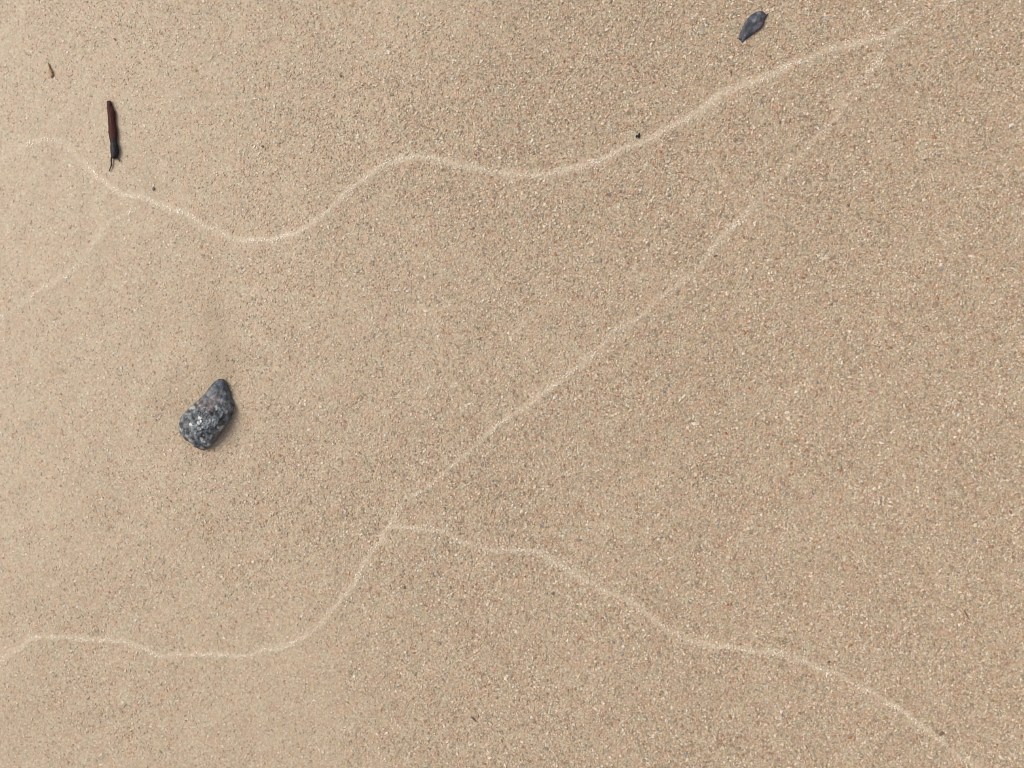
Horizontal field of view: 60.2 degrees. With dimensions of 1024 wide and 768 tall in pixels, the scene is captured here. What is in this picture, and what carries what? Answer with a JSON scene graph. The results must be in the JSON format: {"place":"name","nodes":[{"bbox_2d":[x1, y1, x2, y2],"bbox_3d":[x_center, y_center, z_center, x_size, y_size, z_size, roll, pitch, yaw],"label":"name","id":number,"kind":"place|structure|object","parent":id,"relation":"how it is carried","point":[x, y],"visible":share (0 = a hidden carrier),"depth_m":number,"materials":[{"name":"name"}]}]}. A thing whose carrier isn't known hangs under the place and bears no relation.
{"place":"outdoors","nodes":[
{"label":"outdoors","id":0,"kind":"place"},
{"bbox_2d":[0,0,1023,767],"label":"sand","id":1,"kind":"structure","parent":0,"point":[20,156],"depth_m":0.34,"materials":[{"name":"beige sand"}]},
{"bbox_2d":[48,63,53,77],"bbox_3d":[-0.180,-0.122,0.344,0.002,0.001,0.006,0,90,0],"label":"husk fleck","id":2,"kind":"object","parent":1,"relation":"on","point":[50,71],"visible":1,"depth_m":0.34,"materials":[{"name":"brown plant"}]},
{"bbox_2d":[2,201,146,316],"bbox_3d":[-0.176,-0.044,0.345,0.086,0.001,0.006,-40,90,0],"label":"swash line","id":3,"kind":"object","parent":1,"relation":"on","point":[82,260],"visible":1,"depth_m":0.34,"materials":[{"name":"beige sand"}]},
{"bbox_2d":[107,100,119,170],"bbox_3d":[-0.155,-0.097,0.344,0.005,0.003,0.028,0,90,0],"label":"twig","id":4,"kind":"object","parent":1,"relation":"on","point":[112,133],"visible":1,"depth_m":0.34,"materials":[{"name":"brown wood"}]},
{"bbox_2d":[178,379,233,449],"bbox_3d":[-0.118,0.012,0.343,0.016,0.010,0.028,40,90,0],"label":"stone","id":5,"kind":"object","parent":1,"relation":"on","point":[204,419],"visible":1,"depth_m":0.34,"materials":[{"name":"stone"}]},
{"bbox_2d":[0,42,893,666],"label":"swash line","id":6,"kind":"object","parent":1,"relation":"on","point":[474,442],"visible":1,"depth_m":0.34,"materials":[{"name":"beige sand"}]},
{"bbox_2d":[8,0,955,243],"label":"swash line","id":7,"kind":"object","parent":1,"relation":"on","point":[593,161],"visible":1,"depth_m":0.34,"materials":[{"name":"beige sand"}]},
{"bbox_2d":[0,0,1023,767],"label":"sand grains","id":8,"kind":"object","parent":1,"relation":"on","point":[804,422],"visible":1,"depth_m":0.34},
{"bbox_2d":[393,524,975,767],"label":"swash line","id":9,"kind":"object","parent":1,"relation":"on","point":[604,591],"visible":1,"depth_m":0.34,"materials":[{"name":"beige sand"}]},
{"bbox_2d":[738,11,767,41],"bbox_3d":[0.094,-0.139,0.344,0.012,0.002,0.012,0,90,0],"label":"stone chip","id":10,"kind":"object","parent":1,"relation":"on","point":[754,23],"visible":1,"depth_m":0.34,"materials":[{"name":"grey stone"}]}
]}

